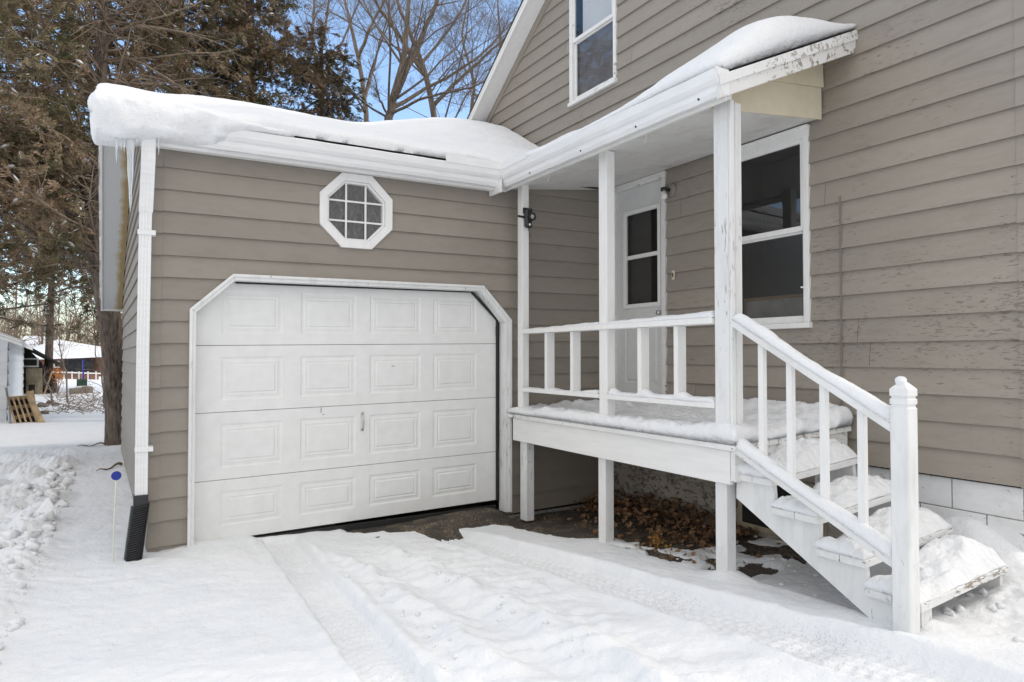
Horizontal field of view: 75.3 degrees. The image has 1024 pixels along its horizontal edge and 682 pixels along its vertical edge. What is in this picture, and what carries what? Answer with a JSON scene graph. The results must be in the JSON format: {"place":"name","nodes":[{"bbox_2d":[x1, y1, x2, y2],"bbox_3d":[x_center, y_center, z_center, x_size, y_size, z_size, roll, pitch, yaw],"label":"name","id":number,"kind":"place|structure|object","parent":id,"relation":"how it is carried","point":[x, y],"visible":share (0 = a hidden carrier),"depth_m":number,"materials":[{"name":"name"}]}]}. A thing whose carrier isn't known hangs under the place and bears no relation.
{"place":"outdoors","nodes":[
{"label":"outdoors","id":0,"kind":"place"},
{"bbox_2d":[0,332,32,420],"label":"white shed","id":1,"kind":"structure","parent":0,"point":[12,366],"depth_m":15.91,"materials":[{"name":"paint"}]},
{"bbox_2d":[58,374,98,378],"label":"garden wall","id":2,"kind":"structure","parent":0,"point":[91,376],"depth_m":43.00,"materials":[{"name":"brick"}]},
{"bbox_2d":[0,0,520,346],"label":"sky","id":3,"kind":"structure","parent":0,"point":[422,107],"materials":[{"name":"blue"}]},
{"bbox_2d":[0,376,1023,681],"bbox_3d":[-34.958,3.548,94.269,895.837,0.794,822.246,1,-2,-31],"label":"snow","id":4,"kind":"structure","parent":0,"point":[278,608],"depth_m":3.84,"materials":[{"name":"white snow"}]},
{"bbox_2d":[21,336,45,346],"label":"house","id":5,"kind":"structure","parent":4,"relation":"on","point":[29,340],"depth_m":67.39,"materials":[{"name":"brick"}]},
{"bbox_2d":[40,410,49,413],"bbox_3d":[-12.102,1.858,17.207,0.225,0.135,0.161,0,-1,7],"label":"stone","id":6,"kind":"object","parent":4,"relation":"on","point":[44,412],"visible":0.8,"depth_m":17.16,"materials":[{"name":"grey stone"}]},
{"bbox_2d":[35,498,56,513],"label":"snow slab","id":7,"kind":"structure","parent":4,"relation":"on","point":[46,505],"depth_m":5.97,"materials":[{"name":"white snow"}]},
{"bbox_2d":[0,105,93,370],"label":"cedar tree","id":8,"kind":"object","parent":4,"relation":"on","point":[48,364],"visible":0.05,"depth_m":28.91,"materials":[{"name":"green plant"}]},
{"bbox_2d":[37,363,60,399],"bbox_3d":[-15.355,1.366,21.951,0.857,1.276,0.575,1,-2,-31],"label":"sapling","id":9,"kind":"object","parent":4,"relation":"on","point":[46,383],"visible":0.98,"depth_m":21.94,"materials":[{"name":"brown plant"}]},
{"bbox_2d":[0,0,99,345],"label":"cedar tree","id":10,"kind":"object","parent":4,"relation":"on","point":[38,286],"visible":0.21,"depth_m":15.97,"materials":[{"name":"green plant"}]},
{"bbox_2d":[47,367,65,393],"bbox_3d":[-17.440,1.504,25.487,0.845,1.150,0.622,-1,-1,24],"label":"orange shrub","id":11,"kind":"object","parent":4,"relation":"on","point":[56,374],"visible":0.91,"depth_m":25.48,"materials":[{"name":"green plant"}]},
{"bbox_2d":[36,312,81,402],"bbox_3d":[-14.357,0.510,20.970,1.180,2.929,1.445,0,-1,1],"label":"sapling","id":12,"kind":"object","parent":4,"relation":"on","point":[61,353],"visible":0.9,"depth_m":20.96,"materials":[{"name":"brown plant"}]},
{"bbox_2d":[0,269,123,346],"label":"woodland","id":13,"kind":"object","parent":4,"relation":"on","point":[16,331],"visible":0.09,"depth_m":59.30,"materials":[{"name":"brown plant"}]},
{"bbox_2d":[33,339,102,375],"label":"brick house","id":14,"kind":"structure","parent":4,"relation":"on","point":[76,357],"depth_m":48.02,"materials":[{"name":"brick"}]},
{"bbox_2d":[53,371,100,378],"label":"railing","id":15,"kind":"object","parent":4,"relation":"on","point":[87,372],"visible":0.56,"depth_m":41.98,"materials":[{"name":"white paint"}]},
{"bbox_2d":[69,386,93,393],"bbox_3d":[-16.897,1.931,26.068,0.800,0.310,0.600,1,-2,-31],"label":"planter","id":16,"kind":"object","parent":4,"relation":"on","point":[84,387],"visible":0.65,"depth_m":25.84,"materials":[{"name":"stone"}]},
{"bbox_2d":[82,360,83,378],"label":"blue pole","id":17,"kind":"object","parent":4,"relation":"on","point":[82,370],"visible":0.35,"depth_m":40.96,"materials":[{"name":"blue metal"}]},
{"bbox_2d":[73,323,104,408],"bbox_3d":[-11.842,0.638,18.765,1.300,2.573,0.890,0,-1,-13],"label":"sapling","id":18,"kind":"object","parent":4,"relation":"on","point":[102,386],"visible":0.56,"depth_m":18.92,"materials":[{"name":"brown plant"}]},
{"bbox_2d":[78,442,122,470],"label":"fallen twigs","id":19,"kind":"object","parent":4,"relation":"on","point":[118,463],"visible":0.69,"depth_m":8.89,"materials":[{"name":"wood"}]},
{"bbox_2d":[0,0,259,445],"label":"cedar tree","id":20,"kind":"object","parent":4,"relation":"on","point":[32,189],"visible":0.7,"depth_m":10.42,"materials":[{"name":"green plant"}]},
{"bbox_2d":[27,0,293,294],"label":"cedar tree","id":21,"kind":"object","parent":4,"relation":"on","point":[203,24],"visible":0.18,"depth_m":15.56,"materials":[{"name":"green plant"}]},
{"bbox_2d":[172,0,326,115],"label":"cedar tree","id":22,"kind":"object","parent":4,"relation":"on","point":[279,55],"visible":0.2,"depth_m":16.81,"materials":[{"name":"green plant"}]},
{"bbox_2d":[185,0,428,115],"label":"bare tree","id":23,"kind":"object","parent":4,"relation":"on","point":[314,16],"visible":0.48,"depth_m":25.99,"materials":[{"name":"brown plant"}]},
{"bbox_2d":[275,9,375,121],"bbox_3d":[-5.450,-3.564,18.802,3.302,10.978,2.956,-1,-1,27],"label":"cedar tree","id":24,"kind":"object","parent":4,"relation":"on","point":[318,90],"visible":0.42,"depth_m":18.48,"materials":[{"name":"green plant"}]},
{"bbox_2d":[258,0,482,121],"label":"bare tree","id":25,"kind":"object","parent":4,"relation":"on","point":[363,94],"visible":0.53,"depth_m":23.93,"materials":[{"name":"grey plant"}]},
{"bbox_2d":[256,0,521,117],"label":"bare tree","id":26,"kind":"object","parent":4,"relation":"on","point":[432,106],"visible":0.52,"depth_m":20.94,"materials":[{"name":"grey plant"}]},
{"bbox_2d":[262,0,517,119],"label":"bare tree","id":27,"kind":"object","parent":4,"relation":"on","point":[405,61],"visible":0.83,"depth_m":18.76,"materials":[{"name":"grey plant"}]},
{"bbox_2d":[271,0,519,117],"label":"bare tree","id":28,"kind":"object","parent":4,"relation":"on","point":[472,98],"visible":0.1,"depth_m":33.96,"materials":[{"name":"brown plant"}]},
{"bbox_2d":[454,0,512,106],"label":"bare tree","id":29,"kind":"object","parent":4,"relation":"on","point":[487,60],"visible":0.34,"depth_m":29.98,"materials":[{"name":"brown plant"}]},
{"bbox_2d":[334,452,806,577],"bbox_3d":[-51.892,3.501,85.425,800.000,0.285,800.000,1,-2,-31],"label":"ground","id":30,"kind":"structure","parent":0,"point":[447,527],"depth_m":6.08,"materials":[{"name":"soil"}]},
{"bbox_2d":[5,387,11,423],"bbox_3d":[-11.221,1.468,14.808,0.590,0.845,0.061,-1,-2,43],"label":"pole","id":31,"kind":"object","parent":30,"relation":"on","point":[8,401],"visible":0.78,"depth_m":14.81,"materials":[{"name":"wood"}]},
{"bbox_2d":[9,395,37,422],"bbox_3d":[-11.098,1.623,15.032,0.944,0.748,0.480,-1,-2,39],"label":"pallet","id":32,"kind":"object","parent":30,"relation":"on","point":[21,409],"visible":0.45,"depth_m":15.02,"materials":[{"name":"brown wood"}]},
{"bbox_2d":[26,390,44,422],"bbox_3d":[-10.838,1.509,15.079,0.967,0.741,0.186,-1,-2,40],"label":"plank","id":33,"kind":"object","parent":30,"relation":"on","point":[30,395],"visible":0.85,"depth_m":15.06,"materials":[{"name":"brown wood"}]},
{"bbox_2d":[37,402,49,406],"bbox_3d":[-13.776,1.908,19.506,0.315,0.226,0.266,1,-2,-31],"label":"stone","id":34,"kind":"object","parent":30,"relation":"on","point":[39,404],"visible":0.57,"depth_m":19.43,"materials":[{"name":"grey stone"}]},
{"bbox_2d":[23,348,66,393],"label":"dark shed","id":35,"kind":"structure","parent":30,"relation":"on","point":[34,371],"depth_m":26.91,"materials":[{"name":"black wood"}]},
{"bbox_2d":[24,358,38,366],"bbox_3d":[-19.563,0.876,26.911,0.718,0.368,0.106,0,-1,0],"label":"window","id":36,"kind":"structure","parent":35,"relation":"in","point":[28,362],"depth_m":26.86,"materials":[{"name":"black glass"}]},
{"bbox_2d":[26,368,42,393],"bbox_3d":[-19.379,1.710,26.938,0.653,1.212,0.072,0,-1,0],"label":"door","id":37,"kind":"structure","parent":35,"relation":"in","point":[32,374],"depth_m":26.92,"materials":[{"name":"beige wood"}]},
{"bbox_2d":[32,378,104,413],"bbox_3d":[-14.063,1.842,21.660,2.989,1.106,11.966,1,-2,-31],"label":"brush","id":38,"kind":"object","parent":30,"relation":"on","point":[81,406],"visible":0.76,"depth_m":19.84,"materials":[{"name":"brown plant"}]},
{"bbox_2d":[76,379,86,387],"bbox_3d":[-18.827,2.030,29.165,0.558,0.699,0.766,1,-2,-31],"label":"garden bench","id":39,"kind":"object","parent":30,"relation":"on","point":[82,382],"visible":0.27,"depth_m":29.39,"materials":[{"name":"green plastic"}]},
{"bbox_2d":[111,470,121,562],"bbox_3d":[-2.837,1.318,4.754,0.072,0.778,0.013,1,-2,-31],"label":"driveway marker","id":40,"kind":"object","parent":30,"relation":"on","point":[116,475],"visible":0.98,"depth_m":4.75,"materials":[{"name":"plastic"}]},
{"bbox_2d":[100,131,598,561],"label":"garage","id":41,"kind":"structure","parent":30,"relation":"on","point":[313,330],"depth_m":5.89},
{"bbox_2d":[98,83,141,299],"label":"roof snow","id":42,"kind":"structure","parent":41,"relation":"on","point":[99,218],"depth_m":9.25,"materials":[{"name":"white snow"}]},
{"bbox_2d":[87,83,537,161],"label":"roof snow","id":43,"kind":"structure","parent":41,"relation":"on","point":[436,138],"depth_m":7.07,"materials":[{"name":"white snow"}]},
{"bbox_2d":[90,90,293,148],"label":"overhanging snow","id":44,"kind":"structure","parent":43,"relation":"attached to","point":[113,115],"depth_m":4.83,"materials":[{"name":"white snow"}]},
{"bbox_2d":[115,137,117,163],"bbox_3d":[-2.820,-1.364,4.731,0.022,0.200,0.022,-1,-2,36],"label":"icicle","id":45,"kind":"object","parent":44,"relation":"hanging from","point":[116,143],"visible":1,"depth_m":4.73,"materials":[{"name":"white"}]},
{"bbox_2d":[126,138,134,212],"bbox_3d":[-2.755,-1.208,4.790,0.054,0.570,0.054,-1,-2,36],"label":"icicle","id":46,"kind":"object","parent":44,"relation":"hanging from","point":[130,147],"visible":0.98,"depth_m":4.78,"materials":[{"name":"white"}]},
{"bbox_2d":[194,282,498,540],"bbox_3d":[-1.355,0.582,5.990,2.812,2.386,0.094,1,-2,-31],"label":"garage door","id":47,"kind":"structure","parent":41,"relation":"in","point":[316,405],"depth_m":5.88,"materials":[{"name":"paint"}]},
{"bbox_2d":[319,172,392,249],"bbox_3d":[-1.389,-1.146,5.904,0.680,0.690,0.088,1,-2,-31],"label":"octagon window","id":48,"kind":"structure","parent":41,"relation":"in","point":[356,216],"depth_m":5.92,"materials":[{"name":"white paint"}]},
{"bbox_2d":[392,515,785,569],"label":"scattered leaves","id":49,"kind":"object","parent":30,"relation":"on","point":[693,554],"visible":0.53,"depth_m":5.21,"materials":[{"name":"brown plant"}]},
{"bbox_2d":[642,531,671,548],"bbox_3d":[1.169,1.603,5.368,0.270,0.135,0.248,1,-2,-31],"label":"dried flower head","id":50,"kind":"object","parent":30,"relation":"on","point":[656,542],"visible":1,"depth_m":5.35},
{"bbox_2d":[563,487,756,547],"bbox_3d":[1.126,1.628,6.155,1.130,0.271,2.043,1,-2,-31],"label":"leaf pile","id":51,"kind":"object","parent":30,"relation":"on","point":[707,534],"visible":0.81,"depth_m":6.09,"materials":[{"name":"brown plant"}]},
{"bbox_2d":[500,30,857,571],"bbox_3d":[1.147,-0.277,5.721,1.506,4.011,2.942,1,-2,-31],"label":"porch","id":52,"kind":"object","parent":30,"relation":"on","point":[722,115],"visible":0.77,"depth_m":4.99,"materials":[{"name":"white paint"}]},
{"bbox_2d":[518,208,535,233],"bbox_3d":[0.149,-1.161,6.493,0.165,0.297,0.098,1,-2,-31],"label":"security camera","id":53,"kind":"object","parent":52,"relation":"attached to","point":[529,216],"visible":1,"depth_m":6.49,"materials":[{"name":"black plastic"}]},
{"bbox_2d":[525,387,598,393],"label":"rail snow","id":54,"kind":"structure","parent":52,"relation":"on","point":[587,391],"depth_m":5.88,"materials":[{"name":"white snow"}]},
{"bbox_2d":[531,322,598,328],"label":"rail snow","id":55,"kind":"structure","parent":52,"relation":"on","point":[585,324],"depth_m":5.76,"materials":[{"name":"white snow"}]},
{"bbox_2d":[599,310,714,324],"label":"rail snow","id":56,"kind":"structure","parent":52,"relation":"on","point":[707,314],"depth_m":4.76,"materials":[{"name":"white snow"}]},
{"bbox_2d":[608,388,714,402],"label":"rail snow","id":57,"kind":"structure","parent":52,"relation":"on","point":[680,396],"depth_m":4.82,"materials":[{"name":"white snow"}]},
{"bbox_2d":[507,398,852,445],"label":"deck snow","id":58,"kind":"structure","parent":52,"relation":"on","point":[691,423],"depth_m":5.00,"materials":[{"name":"white snow"}]},
{"bbox_2d":[526,16,855,156],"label":"roof snow","id":59,"kind":"structure","parent":52,"relation":"on","point":[758,41],"depth_m":4.48,"materials":[{"name":"white snow"}]},
{"bbox_2d":[467,0,1023,551],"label":"house","id":60,"kind":"structure","parent":30,"relation":"on","point":[883,222],"depth_m":4.89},
{"bbox_2d":[567,0,617,107],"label":"upstairs window","id":61,"kind":"structure","parent":60,"relation":"in","point":[593,57],"depth_m":7.68,"materials":[{"name":"white paint"}]},
{"bbox_2d":[660,183,675,199],"bbox_3d":[1.504,-1.460,6.469,0.122,0.170,0.140,1,-2,-31],"label":"porch lamp","id":62,"kind":"object","parent":60,"relation":"attached to","point":[669,190],"visible":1,"depth_m":6.45,"materials":[{"name":"white glass"}]},
{"bbox_2d":[672,270,674,279],"bbox_3d":[1.566,-0.640,6.444,0.020,0.090,0.035,1,-2,-31],"label":"doorbell","id":63,"kind":"object","parent":60,"relation":"attached to","point":[673,274],"visible":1,"depth_m":6.43,"materials":[{"name":"beige plastic"}]},
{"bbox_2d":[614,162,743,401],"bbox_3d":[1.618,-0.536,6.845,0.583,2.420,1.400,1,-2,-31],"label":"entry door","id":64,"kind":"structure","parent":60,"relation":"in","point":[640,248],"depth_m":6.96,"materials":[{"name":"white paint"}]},
{"bbox_2d":[741,124,812,328],"bbox_3d":[2.517,-0.778,5.764,0.974,2.075,1.570,1,-2,-31],"label":"ground floor window","id":65,"kind":"structure","parent":60,"relation":"in","point":[776,195],"depth_m":6.38,"materials":[{"name":"white paint"}]},
{"bbox_2d":[738,482,827,536],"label":"foundation wall","id":66,"kind":"structure","parent":60,"relation":"in","point":[746,518],"depth_m":5.61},
{"bbox_2d":[732,320,1007,634],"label":"stairs","id":67,"kind":"structure","parent":30,"relation":"on","point":[902,608],"depth_m":3.62,"materials":[{"name":"white paint"}]},
{"bbox_2d":[738,437,856,478],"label":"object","id":68,"kind":"structure","parent":67,"relation":"on","point":[807,453],"depth_m":4.37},
{"bbox_2d":[732,313,890,422],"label":"rail snow","id":69,"kind":"structure","parent":67,"relation":"on","point":[872,403],"depth_m":3.76,"materials":[{"name":"white snow"}]},
{"bbox_2d":[735,438,891,559],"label":"rail snow","id":70,"kind":"structure","parent":67,"relation":"on","point":[871,536],"depth_m":3.71,"materials":[{"name":"white snow"}]},
{"bbox_2d":[770,475,890,517],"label":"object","id":71,"kind":"structure","parent":67,"relation":"on","point":[844,492],"depth_m":4.07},
{"bbox_2d":[814,507,951,560],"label":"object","id":72,"kind":"structure","parent":67,"relation":"on","point":[930,522],"depth_m":3.86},
{"bbox_2d":[895,376,906,384],"bbox_3d":[1.960,0.202,3.347,0.054,0.050,0.054,1,-2,-31],"label":"snow cap","id":73,"kind":"object","parent":67,"relation":"on","point":[899,380],"visible":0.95,"depth_m":3.33,"materials":[{"name":"white snow"}]},
{"bbox_2d":[863,534,1006,603],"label":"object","id":74,"kind":"structure","parent":67,"relation":"on","point":[947,563],"depth_m":3.63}
]}

